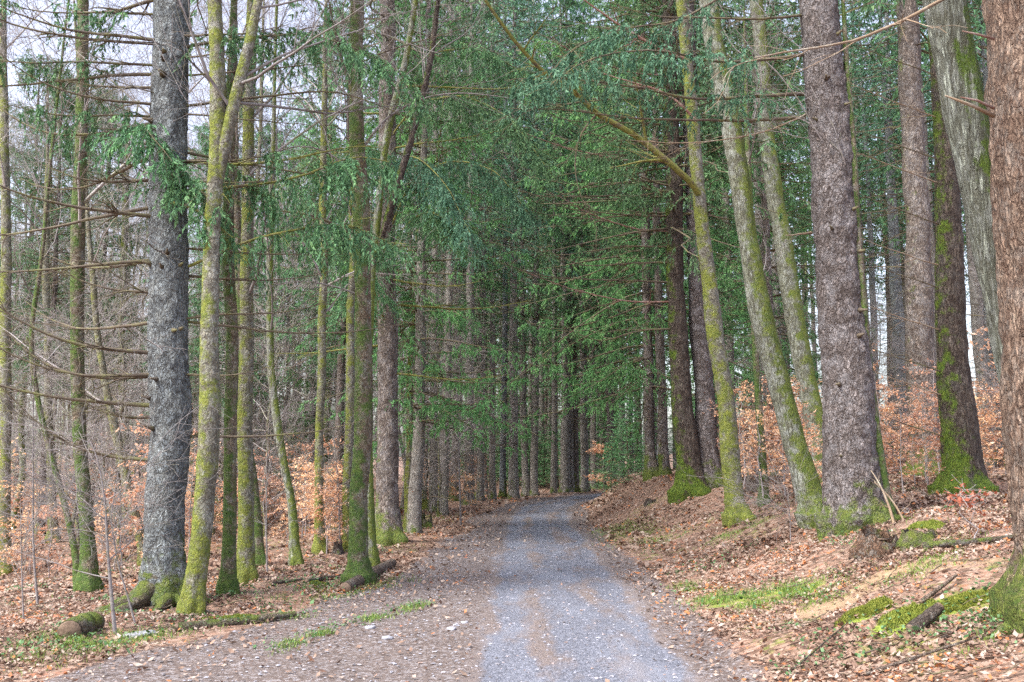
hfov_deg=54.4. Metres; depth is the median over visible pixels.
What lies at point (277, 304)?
beech tree
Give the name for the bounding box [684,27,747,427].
spruce tree
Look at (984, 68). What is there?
spruce tree
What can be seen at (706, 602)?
grass
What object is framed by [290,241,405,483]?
understory tree
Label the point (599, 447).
beech sapling
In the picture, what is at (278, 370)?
understory tree
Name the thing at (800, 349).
beech tree
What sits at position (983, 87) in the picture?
spruce tree
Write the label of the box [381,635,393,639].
stone
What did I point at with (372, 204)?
beech tree
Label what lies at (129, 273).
beech tree
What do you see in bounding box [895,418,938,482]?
beech sapling
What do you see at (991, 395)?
beech sapling
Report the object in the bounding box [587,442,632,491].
spruce sapling
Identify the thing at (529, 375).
spruce tree
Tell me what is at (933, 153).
spruce tree
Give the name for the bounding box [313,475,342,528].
beech sapling
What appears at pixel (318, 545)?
beech tree
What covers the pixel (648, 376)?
spruce tree
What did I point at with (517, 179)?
spruce tree
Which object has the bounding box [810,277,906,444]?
understory tree
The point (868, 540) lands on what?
stump
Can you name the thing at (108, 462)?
understory tree
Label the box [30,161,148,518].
beech tree
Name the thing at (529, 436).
spruce sapling
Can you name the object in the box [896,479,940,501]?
fallen branch
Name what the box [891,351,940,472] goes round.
beech sapling
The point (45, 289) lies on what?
beech tree
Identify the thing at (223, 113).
beech tree
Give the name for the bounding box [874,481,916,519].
dry stick
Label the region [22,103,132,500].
beech tree
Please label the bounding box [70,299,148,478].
understory tree
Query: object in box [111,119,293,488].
spruce tree
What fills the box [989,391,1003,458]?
beech sapling
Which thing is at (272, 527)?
beech sapling
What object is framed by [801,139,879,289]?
spruce tree
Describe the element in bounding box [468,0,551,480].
spruce tree
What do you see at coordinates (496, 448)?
spruce sapling
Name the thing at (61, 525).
beech sapling
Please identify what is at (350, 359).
beech tree
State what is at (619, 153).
spruce tree
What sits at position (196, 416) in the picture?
understory tree
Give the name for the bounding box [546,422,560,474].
spruce sapling
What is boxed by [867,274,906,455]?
understory tree
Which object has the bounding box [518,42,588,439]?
spruce tree
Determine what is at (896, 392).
beech sapling
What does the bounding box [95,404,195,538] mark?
beech sapling
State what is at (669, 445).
spruce sapling
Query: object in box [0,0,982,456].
sky
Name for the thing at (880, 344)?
understory tree
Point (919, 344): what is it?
spruce tree
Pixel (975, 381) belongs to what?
beech sapling
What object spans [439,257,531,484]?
understory tree
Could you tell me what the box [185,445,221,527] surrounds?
beech sapling
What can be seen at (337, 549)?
stump
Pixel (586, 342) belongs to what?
spruce tree
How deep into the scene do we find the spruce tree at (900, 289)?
43.23 m
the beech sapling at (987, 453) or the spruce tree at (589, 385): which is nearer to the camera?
the beech sapling at (987, 453)
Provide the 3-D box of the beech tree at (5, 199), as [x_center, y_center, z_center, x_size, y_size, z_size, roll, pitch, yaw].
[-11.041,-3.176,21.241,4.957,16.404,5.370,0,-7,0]
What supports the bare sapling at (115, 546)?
on the ground at (430, 642)
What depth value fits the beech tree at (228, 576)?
13.21 m
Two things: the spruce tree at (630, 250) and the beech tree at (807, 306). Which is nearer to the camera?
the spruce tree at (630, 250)
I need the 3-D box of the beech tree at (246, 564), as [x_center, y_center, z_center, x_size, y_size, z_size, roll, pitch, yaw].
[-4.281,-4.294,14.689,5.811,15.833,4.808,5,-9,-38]
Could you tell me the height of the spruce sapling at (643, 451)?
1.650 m
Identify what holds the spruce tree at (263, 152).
on the ground at (430, 642)
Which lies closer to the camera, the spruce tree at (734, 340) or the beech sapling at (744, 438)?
the beech sapling at (744, 438)
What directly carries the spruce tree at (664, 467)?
on the ground at (430, 642)
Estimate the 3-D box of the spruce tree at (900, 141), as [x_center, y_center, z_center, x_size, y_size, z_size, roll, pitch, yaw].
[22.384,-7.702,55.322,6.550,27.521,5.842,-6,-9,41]
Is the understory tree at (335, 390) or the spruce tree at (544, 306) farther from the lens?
the spruce tree at (544, 306)
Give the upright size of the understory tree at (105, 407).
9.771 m
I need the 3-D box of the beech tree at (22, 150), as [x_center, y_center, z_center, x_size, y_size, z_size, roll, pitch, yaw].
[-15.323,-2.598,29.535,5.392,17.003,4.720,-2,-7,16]
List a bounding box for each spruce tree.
[0,0,433,613]
[0,49,134,523]
[0,70,148,536]
[0,235,62,481]
[11,81,193,527]
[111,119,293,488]
[187,86,336,525]
[189,298,254,446]
[239,0,437,531]
[240,0,559,546]
[254,120,397,521]
[258,184,332,503]
[263,271,334,490]
[293,0,541,534]
[364,0,504,511]
[366,0,569,500]
[371,71,507,497]
[374,339,406,494]
[398,0,517,515]
[400,0,556,504]
[400,63,566,495]
[401,262,489,492]
[405,263,497,451]
[431,0,596,498]
[439,0,539,499]
[439,0,556,494]
[442,0,532,500]
[444,0,523,457]
[453,0,811,504]
[464,227,527,471]
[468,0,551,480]
[474,247,527,472]
[475,43,584,496]
[476,19,528,414]
[476,204,519,473]
[478,0,550,498]
[481,0,912,542]
[487,1,550,460]
[487,111,551,403]
[488,0,633,492]
[490,0,588,495]
[497,0,798,481]
[499,0,587,479]
[508,26,683,490]
[508,136,560,475]
[508,242,558,431]
[510,0,559,455]
[510,2,589,486]
[517,0,596,492]
[517,0,610,491]
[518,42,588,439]
[518,270,560,456]
[519,57,560,474]
[525,287,561,475]
[526,0,602,459]
[526,1,654,492]
[526,17,637,491]
[528,63,634,453]
[531,92,618,470]
[541,1,635,490]
[543,42,636,482]
[544,124,560,421]
[550,29,656,455]
[556,101,642,488]
[560,101,598,468]
[562,0,810,488]
[564,0,739,476]
[577,100,668,479]
[580,0,710,435]
[581,1,779,436]
[584,20,686,464]
[586,1,627,441]
[592,0,684,452]
[598,242,639,470]
[603,192,667,474]
[615,243,669,470]
[624,282,665,469]
[625,257,689,464]
[630,39,800,454]
[636,6,753,412]
[653,204,689,462]
[659,0,800,430]
[662,0,859,461]
[662,283,690,467]
[663,0,871,475]
[665,196,751,439]
[683,6,876,444]
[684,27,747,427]
[686,195,754,437]
[702,0,809,370]
[714,0,815,460]
[729,58,812,458]
[733,293,762,460]
[734,91,819,389]
[745,0,904,423]
[747,0,818,417]
[747,0,999,495]
[752,78,818,444]
[771,0,962,420]
[782,81,885,399]
[785,113,820,415]
[792,0,986,476]
[794,101,888,404]
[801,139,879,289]
[803,28,934,447]
[805,33,903,427]
[807,52,885,363]
[838,0,929,398]
[840,0,933,457]
[841,0,933,441]
[843,0,980,429]
[853,51,963,346]
[856,3,964,298]
[857,0,997,465]
[857,1,934,288]
[859,121,884,308]
[860,93,905,379]
[863,81,904,400]
[863,209,885,343]
[866,171,904,325]
[899,86,968,351]
[918,2,1003,460]
[922,0,994,435]
[924,0,989,353]
[926,3,982,359]
[926,5,990,346]
[929,0,995,447]
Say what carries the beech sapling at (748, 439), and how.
on the ground at (430, 642)
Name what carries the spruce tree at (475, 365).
on the ground at (430, 642)
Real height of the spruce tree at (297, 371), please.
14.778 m
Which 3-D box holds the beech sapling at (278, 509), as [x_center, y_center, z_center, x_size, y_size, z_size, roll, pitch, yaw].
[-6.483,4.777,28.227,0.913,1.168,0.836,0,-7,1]
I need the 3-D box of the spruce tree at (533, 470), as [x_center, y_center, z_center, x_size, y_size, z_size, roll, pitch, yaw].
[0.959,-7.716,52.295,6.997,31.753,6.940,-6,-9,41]
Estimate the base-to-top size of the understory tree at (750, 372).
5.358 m
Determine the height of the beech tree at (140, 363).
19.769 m
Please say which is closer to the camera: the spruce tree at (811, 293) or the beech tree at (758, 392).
the beech tree at (758, 392)
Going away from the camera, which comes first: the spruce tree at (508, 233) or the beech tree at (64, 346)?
the beech tree at (64, 346)
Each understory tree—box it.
[0,200,63,473]
[0,216,67,461]
[0,259,148,537]
[0,279,41,496]
[11,198,85,495]
[11,235,148,549]
[11,246,67,497]
[12,160,201,547]
[13,320,147,499]
[15,375,72,488]
[16,270,148,509]
[27,295,193,519]
[28,168,196,532]
[37,311,149,532]
[38,289,131,471]
[60,327,149,508]
[62,268,237,511]
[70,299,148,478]
[71,388,143,492]
[101,359,148,511]
[127,255,222,491]
[128,329,221,496]
[129,244,200,483]
[137,310,294,495]
[138,290,295,535]
[142,257,314,522]
[185,292,309,529]
[188,206,344,513]
[190,157,332,476]
[190,205,347,535]
[195,255,335,509]
[253,274,309,513]
[255,287,333,517]
[259,331,329,497]
[273,273,376,505]
[276,264,403,487]
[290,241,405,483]
[292,377,344,485]
[298,340,405,482]
[327,229,514,513]
[373,340,428,477]
[377,328,471,494]
[398,271,503,485]
[399,288,488,516]
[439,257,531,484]
[730,324,790,438]
[730,327,797,431]
[732,269,817,412]
[800,281,888,395]
[801,284,902,441]
[804,328,821,433]
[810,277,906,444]
[866,281,907,467]
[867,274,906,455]
[871,299,907,432]
[965,260,1004,465]
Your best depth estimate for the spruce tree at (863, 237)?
50.42 m
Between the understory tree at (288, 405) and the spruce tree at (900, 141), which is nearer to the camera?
the understory tree at (288, 405)
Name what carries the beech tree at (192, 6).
on the ground at (430, 642)
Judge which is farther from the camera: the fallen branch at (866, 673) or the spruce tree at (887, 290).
the spruce tree at (887, 290)
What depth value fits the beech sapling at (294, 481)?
25.22 m
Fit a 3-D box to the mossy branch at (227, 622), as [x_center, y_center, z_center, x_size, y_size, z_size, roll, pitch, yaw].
[-2.947,3.024,10.727,1.302,0.128,0.108,4,-8,-32]
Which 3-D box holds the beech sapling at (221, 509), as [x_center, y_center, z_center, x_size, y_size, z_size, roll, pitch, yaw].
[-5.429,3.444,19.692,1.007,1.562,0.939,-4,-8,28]
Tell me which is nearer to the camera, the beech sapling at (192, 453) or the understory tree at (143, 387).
the beech sapling at (192, 453)
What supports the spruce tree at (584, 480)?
on the ground at (430, 642)
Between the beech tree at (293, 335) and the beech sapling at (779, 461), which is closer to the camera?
the beech sapling at (779, 461)
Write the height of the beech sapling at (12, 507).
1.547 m
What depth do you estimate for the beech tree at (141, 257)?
63.76 m
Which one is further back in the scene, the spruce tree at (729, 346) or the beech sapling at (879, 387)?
the spruce tree at (729, 346)
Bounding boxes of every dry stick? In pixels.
[869,470,894,522]
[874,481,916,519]
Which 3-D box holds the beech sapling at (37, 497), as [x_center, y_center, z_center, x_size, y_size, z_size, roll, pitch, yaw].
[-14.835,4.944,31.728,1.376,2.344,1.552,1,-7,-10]
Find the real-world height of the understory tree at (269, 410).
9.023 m
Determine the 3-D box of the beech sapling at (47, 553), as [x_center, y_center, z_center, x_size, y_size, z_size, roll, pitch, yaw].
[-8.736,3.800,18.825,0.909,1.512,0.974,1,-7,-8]
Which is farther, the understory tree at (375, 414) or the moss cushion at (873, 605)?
the understory tree at (375, 414)
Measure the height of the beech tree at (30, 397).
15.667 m
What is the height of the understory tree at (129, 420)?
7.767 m
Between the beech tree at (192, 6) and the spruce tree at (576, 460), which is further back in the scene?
the spruce tree at (576, 460)
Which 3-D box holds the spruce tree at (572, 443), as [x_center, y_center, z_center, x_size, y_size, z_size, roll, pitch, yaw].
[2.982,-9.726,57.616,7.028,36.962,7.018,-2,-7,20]
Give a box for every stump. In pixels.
[331,538,343,554]
[422,512,432,528]
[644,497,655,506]
[743,466,758,493]
[848,524,898,559]
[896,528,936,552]
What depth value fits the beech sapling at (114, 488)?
27.06 m
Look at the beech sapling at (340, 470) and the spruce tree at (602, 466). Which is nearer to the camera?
the beech sapling at (340, 470)
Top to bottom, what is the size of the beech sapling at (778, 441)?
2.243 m
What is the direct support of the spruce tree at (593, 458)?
on the ground at (430, 642)
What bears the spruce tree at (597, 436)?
on the ground at (430, 642)
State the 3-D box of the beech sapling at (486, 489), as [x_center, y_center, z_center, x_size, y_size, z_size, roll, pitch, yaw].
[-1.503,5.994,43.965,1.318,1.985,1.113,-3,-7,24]
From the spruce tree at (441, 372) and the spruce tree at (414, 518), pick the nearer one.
the spruce tree at (414, 518)
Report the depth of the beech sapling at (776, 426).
25.03 m
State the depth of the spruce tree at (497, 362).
89.27 m
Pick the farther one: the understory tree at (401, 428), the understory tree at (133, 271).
the understory tree at (401, 428)
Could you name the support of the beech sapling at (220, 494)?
on the ground at (430, 642)
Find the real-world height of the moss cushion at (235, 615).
0.100 m
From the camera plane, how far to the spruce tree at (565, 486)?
55.61 m
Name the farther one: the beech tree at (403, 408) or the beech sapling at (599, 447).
the beech tree at (403, 408)
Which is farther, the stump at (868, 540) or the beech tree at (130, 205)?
the beech tree at (130, 205)
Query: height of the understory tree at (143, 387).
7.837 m
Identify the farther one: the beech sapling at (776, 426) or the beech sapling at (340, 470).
the beech sapling at (776, 426)
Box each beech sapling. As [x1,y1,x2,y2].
[0,477,64,573]
[0,480,32,574]
[11,437,28,527]
[11,456,25,521]
[11,459,36,524]
[11,497,26,560]
[23,460,65,528]
[24,502,71,576]
[45,434,116,518]
[56,491,70,528]
[61,500,124,568]
[93,464,141,531]
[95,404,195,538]
[96,489,141,569]
[108,475,145,540]
[185,428,223,543]
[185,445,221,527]
[185,483,193,544]
[185,510,190,543]
[211,507,221,549]
[213,487,222,525]
[215,467,265,532]
[217,480,265,537]
[237,441,288,535]
[262,472,287,525]
[267,432,313,507]
[270,443,313,518]
[270,492,287,525]
[270,496,313,544]
[274,460,335,536]
[276,448,313,526]
[280,453,330,534]
[294,435,343,520]
[297,459,348,552]
[297,490,336,531]
[303,482,348,553]
[309,464,342,533]
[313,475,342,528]
[327,493,341,527]
[439,476,456,504]
[451,454,480,501]
[458,473,480,507]
[474,457,489,492]
[584,441,622,495]
[706,397,774,473]
[710,380,775,486]
[722,376,787,496]
[735,397,773,465]
[736,390,768,471]
[736,413,756,468]
[737,417,773,467]
[742,375,820,495]
[742,406,782,470]
[748,379,807,477]
[753,395,803,466]
[764,402,805,473]
[768,375,821,464]
[772,430,803,478]
[775,417,822,487]
[776,427,821,486]
[780,378,822,446]
[872,342,915,444]
[874,374,920,469]
[877,392,897,463]
[878,404,901,463]
[880,380,907,455]
[881,404,925,493]
[887,411,908,457]
[889,388,940,482]
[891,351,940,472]
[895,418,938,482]
[896,390,941,484]
[920,395,980,478]
[937,415,997,463]
[943,474,996,537]
[967,326,1005,474]
[972,378,1000,438]
[974,392,1004,472]
[976,372,995,443]
[977,407,1000,458]
[978,362,1000,441]
[978,412,1005,479]
[981,412,1003,467]
[983,393,1004,464]
[987,381,1001,443]
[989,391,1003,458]
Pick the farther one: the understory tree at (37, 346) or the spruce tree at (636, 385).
the spruce tree at (636, 385)
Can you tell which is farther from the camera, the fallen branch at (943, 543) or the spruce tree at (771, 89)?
the spruce tree at (771, 89)
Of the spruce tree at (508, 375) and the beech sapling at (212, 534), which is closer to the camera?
the beech sapling at (212, 534)
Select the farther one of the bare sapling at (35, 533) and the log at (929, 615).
the bare sapling at (35, 533)
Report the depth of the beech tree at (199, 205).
46.67 m
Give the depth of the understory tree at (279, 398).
30.13 m
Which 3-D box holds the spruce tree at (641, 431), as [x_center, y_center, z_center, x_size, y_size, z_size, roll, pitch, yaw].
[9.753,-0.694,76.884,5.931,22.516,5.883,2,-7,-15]
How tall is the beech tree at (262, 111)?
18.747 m
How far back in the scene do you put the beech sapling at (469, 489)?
36.49 m
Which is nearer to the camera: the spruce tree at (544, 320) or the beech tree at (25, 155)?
the beech tree at (25, 155)
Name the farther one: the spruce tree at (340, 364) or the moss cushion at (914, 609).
the spruce tree at (340, 364)
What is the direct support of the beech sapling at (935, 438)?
on the ground at (430, 642)
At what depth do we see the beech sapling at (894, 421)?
33.18 m
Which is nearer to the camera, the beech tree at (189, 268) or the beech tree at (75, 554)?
the beech tree at (75, 554)
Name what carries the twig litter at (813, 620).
on the ground at (430, 642)
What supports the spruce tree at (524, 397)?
on the ground at (430, 642)
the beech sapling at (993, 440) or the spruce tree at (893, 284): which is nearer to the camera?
the beech sapling at (993, 440)
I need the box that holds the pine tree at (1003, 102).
[945,0,1023,640]
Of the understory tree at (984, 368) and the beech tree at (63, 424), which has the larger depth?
the beech tree at (63, 424)
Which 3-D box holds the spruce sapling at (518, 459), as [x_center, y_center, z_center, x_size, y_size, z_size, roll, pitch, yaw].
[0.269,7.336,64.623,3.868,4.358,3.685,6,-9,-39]
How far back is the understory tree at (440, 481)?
30.95 m
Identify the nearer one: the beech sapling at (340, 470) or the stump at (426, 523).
the beech sapling at (340, 470)
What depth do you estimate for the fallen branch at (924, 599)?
8.46 m
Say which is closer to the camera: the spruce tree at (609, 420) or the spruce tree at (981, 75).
the spruce tree at (981, 75)
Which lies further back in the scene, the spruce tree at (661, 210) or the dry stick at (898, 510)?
the spruce tree at (661, 210)
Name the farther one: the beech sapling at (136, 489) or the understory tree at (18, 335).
the understory tree at (18, 335)
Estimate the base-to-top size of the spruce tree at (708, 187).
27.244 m
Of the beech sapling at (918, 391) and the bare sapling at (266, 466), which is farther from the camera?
the beech sapling at (918, 391)
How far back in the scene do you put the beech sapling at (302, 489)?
22.32 m
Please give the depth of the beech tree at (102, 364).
19.23 m
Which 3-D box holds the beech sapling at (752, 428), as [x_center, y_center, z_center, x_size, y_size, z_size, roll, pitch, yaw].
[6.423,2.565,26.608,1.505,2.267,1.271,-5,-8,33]
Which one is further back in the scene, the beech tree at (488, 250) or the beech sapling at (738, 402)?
the beech tree at (488, 250)
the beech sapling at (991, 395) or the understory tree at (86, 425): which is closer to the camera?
the beech sapling at (991, 395)
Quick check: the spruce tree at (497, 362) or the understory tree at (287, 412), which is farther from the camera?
the spruce tree at (497, 362)
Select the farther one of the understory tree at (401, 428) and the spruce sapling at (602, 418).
the spruce sapling at (602, 418)
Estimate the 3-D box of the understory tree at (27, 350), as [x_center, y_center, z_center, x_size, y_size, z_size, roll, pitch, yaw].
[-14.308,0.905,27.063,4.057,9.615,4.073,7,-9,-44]
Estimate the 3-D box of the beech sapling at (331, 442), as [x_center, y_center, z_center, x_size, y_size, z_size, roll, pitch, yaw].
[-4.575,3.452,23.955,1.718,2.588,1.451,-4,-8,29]
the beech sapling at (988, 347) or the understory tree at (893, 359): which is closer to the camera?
the beech sapling at (988, 347)
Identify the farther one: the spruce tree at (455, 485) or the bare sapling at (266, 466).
the spruce tree at (455, 485)
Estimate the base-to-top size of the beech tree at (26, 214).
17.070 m
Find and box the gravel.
[43,528,751,681]
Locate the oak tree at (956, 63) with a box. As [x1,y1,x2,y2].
[705,0,1002,385]
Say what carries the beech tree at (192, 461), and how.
on the ground at (430, 642)
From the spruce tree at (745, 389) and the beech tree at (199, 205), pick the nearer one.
the beech tree at (199, 205)
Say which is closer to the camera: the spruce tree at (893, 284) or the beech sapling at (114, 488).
the beech sapling at (114, 488)
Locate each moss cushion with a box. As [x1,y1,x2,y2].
[199,613,255,620]
[303,580,329,586]
[834,595,895,626]
[876,598,949,630]
[905,519,945,530]
[941,588,989,613]
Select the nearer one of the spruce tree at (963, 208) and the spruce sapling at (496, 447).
the spruce tree at (963, 208)
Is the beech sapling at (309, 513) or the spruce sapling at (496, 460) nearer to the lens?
the beech sapling at (309, 513)
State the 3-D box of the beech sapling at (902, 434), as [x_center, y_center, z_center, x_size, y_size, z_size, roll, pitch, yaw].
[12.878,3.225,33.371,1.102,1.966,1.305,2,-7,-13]
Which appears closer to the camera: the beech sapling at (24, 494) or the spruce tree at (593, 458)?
the beech sapling at (24, 494)
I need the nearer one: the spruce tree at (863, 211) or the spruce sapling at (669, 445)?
the spruce tree at (863, 211)
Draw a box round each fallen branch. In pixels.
[270,578,303,585]
[305,575,339,583]
[788,622,847,671]
[864,635,981,675]
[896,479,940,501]
[919,573,957,603]
[922,534,1012,548]
[938,612,985,640]
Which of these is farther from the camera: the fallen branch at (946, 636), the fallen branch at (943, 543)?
the fallen branch at (943, 543)
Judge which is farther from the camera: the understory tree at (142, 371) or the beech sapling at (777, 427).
the understory tree at (142, 371)
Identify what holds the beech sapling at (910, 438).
on the ground at (430, 642)
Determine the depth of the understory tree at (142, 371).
39.50 m
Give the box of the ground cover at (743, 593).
[0,473,1016,674]
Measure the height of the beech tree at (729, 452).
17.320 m
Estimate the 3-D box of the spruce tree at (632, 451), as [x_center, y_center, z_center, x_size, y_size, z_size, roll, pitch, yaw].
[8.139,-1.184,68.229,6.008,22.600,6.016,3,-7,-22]
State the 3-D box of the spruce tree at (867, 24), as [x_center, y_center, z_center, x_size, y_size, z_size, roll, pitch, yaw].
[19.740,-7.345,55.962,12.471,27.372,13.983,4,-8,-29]
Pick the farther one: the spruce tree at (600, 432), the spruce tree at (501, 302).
the spruce tree at (501, 302)
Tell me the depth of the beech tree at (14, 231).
40.61 m
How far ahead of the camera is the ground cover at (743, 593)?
9.88 m
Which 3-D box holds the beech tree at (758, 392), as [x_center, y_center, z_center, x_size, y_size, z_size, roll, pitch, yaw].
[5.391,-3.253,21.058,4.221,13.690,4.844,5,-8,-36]
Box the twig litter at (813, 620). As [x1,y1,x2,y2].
[0,474,1023,681]
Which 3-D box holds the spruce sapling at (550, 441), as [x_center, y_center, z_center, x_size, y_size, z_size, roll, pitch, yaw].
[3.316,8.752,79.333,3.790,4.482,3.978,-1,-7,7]
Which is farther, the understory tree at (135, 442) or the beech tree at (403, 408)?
the beech tree at (403, 408)
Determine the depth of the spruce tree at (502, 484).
47.19 m
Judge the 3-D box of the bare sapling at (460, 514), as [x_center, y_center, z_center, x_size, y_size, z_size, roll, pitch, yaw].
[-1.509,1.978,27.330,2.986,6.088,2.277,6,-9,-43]
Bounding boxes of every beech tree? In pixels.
[0,0,69,346]
[0,0,118,575]
[0,0,192,582]
[0,0,204,565]
[0,0,527,596]
[0,2,69,314]
[0,3,131,542]
[0,89,108,397]
[0,144,40,337]
[0,196,36,338]
[1,0,304,593]
[7,1,127,528]
[11,234,60,481]
[11,286,42,471]
[19,236,131,431]
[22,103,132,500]
[25,0,263,306]
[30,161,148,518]
[34,233,64,471]
[37,204,91,494]
[40,247,107,486]
[42,54,147,471]
[42,333,70,472]
[52,37,208,535]
[56,67,147,512]
[58,198,148,385]
[58,274,68,468]
[59,51,151,472]
[65,179,148,506]
[70,66,188,412]
[90,0,241,522]
[112,118,195,370]
[122,0,322,565]
[128,137,204,342]
[131,242,148,473]
[132,0,428,567]
[135,212,201,347]
[137,155,265,514]
[152,0,335,532]
[174,0,484,615]
[176,0,412,585]
[187,166,258,378]
[188,0,315,525]
[188,79,279,392]
[197,119,316,509]
[203,0,441,554]
[222,104,339,523]
[224,0,452,551]
[234,0,533,585]
[240,1,428,482]
[253,2,376,481]
[254,145,316,516]
[255,154,312,459]
[281,90,407,445]
[288,0,480,352]
[310,0,538,566]
[333,0,542,525]
[345,0,564,529]
[365,0,520,509]
[365,30,497,315]
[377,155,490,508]
[396,209,408,480]
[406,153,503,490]
[438,68,531,496]
[485,0,756,527]
[651,0,840,505]
[681,0,896,514]
[699,0,822,528]
[749,0,822,482]
[798,200,818,445]
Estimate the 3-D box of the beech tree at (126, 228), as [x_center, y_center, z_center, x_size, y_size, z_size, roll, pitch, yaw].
[-12.348,-1.947,31.430,5.690,16.293,4.746,4,-8,-32]
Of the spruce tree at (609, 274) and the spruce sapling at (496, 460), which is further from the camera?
the spruce sapling at (496, 460)
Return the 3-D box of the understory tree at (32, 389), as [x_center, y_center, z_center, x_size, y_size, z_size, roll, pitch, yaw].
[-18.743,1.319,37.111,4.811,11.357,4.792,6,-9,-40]
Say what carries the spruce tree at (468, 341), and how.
on the ground at (430, 642)
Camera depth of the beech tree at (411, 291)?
26.80 m
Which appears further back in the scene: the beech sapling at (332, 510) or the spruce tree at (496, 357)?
the spruce tree at (496, 357)
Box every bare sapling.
[0,209,102,605]
[0,390,208,633]
[0,395,140,618]
[0,398,241,622]
[185,333,376,571]
[288,347,432,542]
[427,313,508,524]
[667,410,894,547]
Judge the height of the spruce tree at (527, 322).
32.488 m
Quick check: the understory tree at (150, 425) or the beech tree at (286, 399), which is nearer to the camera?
the beech tree at (286, 399)
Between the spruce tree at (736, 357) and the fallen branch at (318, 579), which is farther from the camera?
the spruce tree at (736, 357)
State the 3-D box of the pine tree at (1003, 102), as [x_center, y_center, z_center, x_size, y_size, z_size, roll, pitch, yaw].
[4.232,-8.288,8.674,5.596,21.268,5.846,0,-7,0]
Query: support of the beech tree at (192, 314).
on the ground at (430, 642)
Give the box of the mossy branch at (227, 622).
[175,611,296,631]
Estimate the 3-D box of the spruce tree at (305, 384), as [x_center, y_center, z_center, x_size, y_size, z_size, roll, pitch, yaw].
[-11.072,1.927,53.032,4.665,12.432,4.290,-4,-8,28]
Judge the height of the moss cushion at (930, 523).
0.193 m
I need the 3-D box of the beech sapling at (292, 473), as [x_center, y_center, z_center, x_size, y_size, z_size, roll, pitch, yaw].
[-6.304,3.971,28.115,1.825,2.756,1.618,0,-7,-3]
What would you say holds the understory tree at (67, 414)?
on the ground at (430, 642)
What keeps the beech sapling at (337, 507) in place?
on the ground at (430, 642)
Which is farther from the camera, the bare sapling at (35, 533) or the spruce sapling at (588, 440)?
the spruce sapling at (588, 440)
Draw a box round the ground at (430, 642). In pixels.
[0,434,1023,681]
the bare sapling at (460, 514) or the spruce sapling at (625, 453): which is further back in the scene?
the spruce sapling at (625, 453)
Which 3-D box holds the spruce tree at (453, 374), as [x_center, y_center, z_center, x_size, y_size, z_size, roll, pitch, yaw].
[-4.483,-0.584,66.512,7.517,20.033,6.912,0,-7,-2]
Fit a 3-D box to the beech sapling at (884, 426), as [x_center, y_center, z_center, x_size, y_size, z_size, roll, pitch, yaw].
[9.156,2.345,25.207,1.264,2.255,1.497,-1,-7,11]
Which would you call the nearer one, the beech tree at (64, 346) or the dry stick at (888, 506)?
the dry stick at (888, 506)
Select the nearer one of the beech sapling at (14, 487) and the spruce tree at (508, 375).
the beech sapling at (14, 487)
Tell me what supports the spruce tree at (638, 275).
on the ground at (430, 642)
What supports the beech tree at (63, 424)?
on the ground at (430, 642)
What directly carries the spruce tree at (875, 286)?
on the ground at (430, 642)
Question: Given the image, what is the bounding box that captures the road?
[440,493,729,681]
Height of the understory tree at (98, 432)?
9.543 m
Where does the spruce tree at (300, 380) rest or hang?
on the ground at (430, 642)
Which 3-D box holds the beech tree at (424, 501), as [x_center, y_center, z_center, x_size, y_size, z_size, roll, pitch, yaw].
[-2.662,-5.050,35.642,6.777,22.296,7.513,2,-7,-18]
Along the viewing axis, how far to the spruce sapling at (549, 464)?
62.88 m
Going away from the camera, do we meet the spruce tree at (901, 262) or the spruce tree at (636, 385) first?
the spruce tree at (901, 262)
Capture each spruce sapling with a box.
[460,399,521,479]
[487,396,539,473]
[487,416,508,477]
[487,442,507,478]
[495,405,549,477]
[495,419,550,485]
[495,423,541,478]
[498,420,546,475]
[518,431,559,484]
[538,441,559,487]
[543,438,560,477]
[544,424,560,472]
[546,403,606,483]
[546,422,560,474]
[559,432,597,480]
[579,400,642,483]
[583,399,656,481]
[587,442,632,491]
[615,426,638,472]
[626,431,657,474]
[668,428,675,470]
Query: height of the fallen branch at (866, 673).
0.307 m
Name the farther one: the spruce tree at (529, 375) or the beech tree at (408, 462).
the spruce tree at (529, 375)
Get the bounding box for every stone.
[123,630,156,637]
[364,625,375,628]
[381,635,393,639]
[446,626,455,630]
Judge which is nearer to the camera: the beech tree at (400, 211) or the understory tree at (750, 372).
the beech tree at (400, 211)
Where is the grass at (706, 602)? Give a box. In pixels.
[0,476,1011,676]
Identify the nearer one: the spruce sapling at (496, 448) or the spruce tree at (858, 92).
the spruce tree at (858, 92)
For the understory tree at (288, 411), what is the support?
on the ground at (430, 642)
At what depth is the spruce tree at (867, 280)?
66.76 m
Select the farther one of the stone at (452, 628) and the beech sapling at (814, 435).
the beech sapling at (814, 435)
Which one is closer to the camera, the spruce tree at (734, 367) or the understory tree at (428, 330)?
the understory tree at (428, 330)
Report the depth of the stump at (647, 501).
25.76 m
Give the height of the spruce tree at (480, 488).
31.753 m
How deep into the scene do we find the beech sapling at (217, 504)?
27.46 m
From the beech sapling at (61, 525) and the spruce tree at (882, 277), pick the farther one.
the spruce tree at (882, 277)
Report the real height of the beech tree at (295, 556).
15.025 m
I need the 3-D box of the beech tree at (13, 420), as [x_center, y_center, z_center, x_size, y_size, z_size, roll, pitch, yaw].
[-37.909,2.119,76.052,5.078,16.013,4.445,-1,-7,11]
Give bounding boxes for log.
[57,611,104,638]
[339,559,396,592]
[906,602,944,634]
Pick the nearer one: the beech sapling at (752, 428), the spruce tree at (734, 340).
the beech sapling at (752, 428)
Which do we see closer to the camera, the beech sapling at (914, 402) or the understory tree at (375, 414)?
the beech sapling at (914, 402)
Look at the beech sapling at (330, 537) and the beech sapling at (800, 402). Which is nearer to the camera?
the beech sapling at (330, 537)

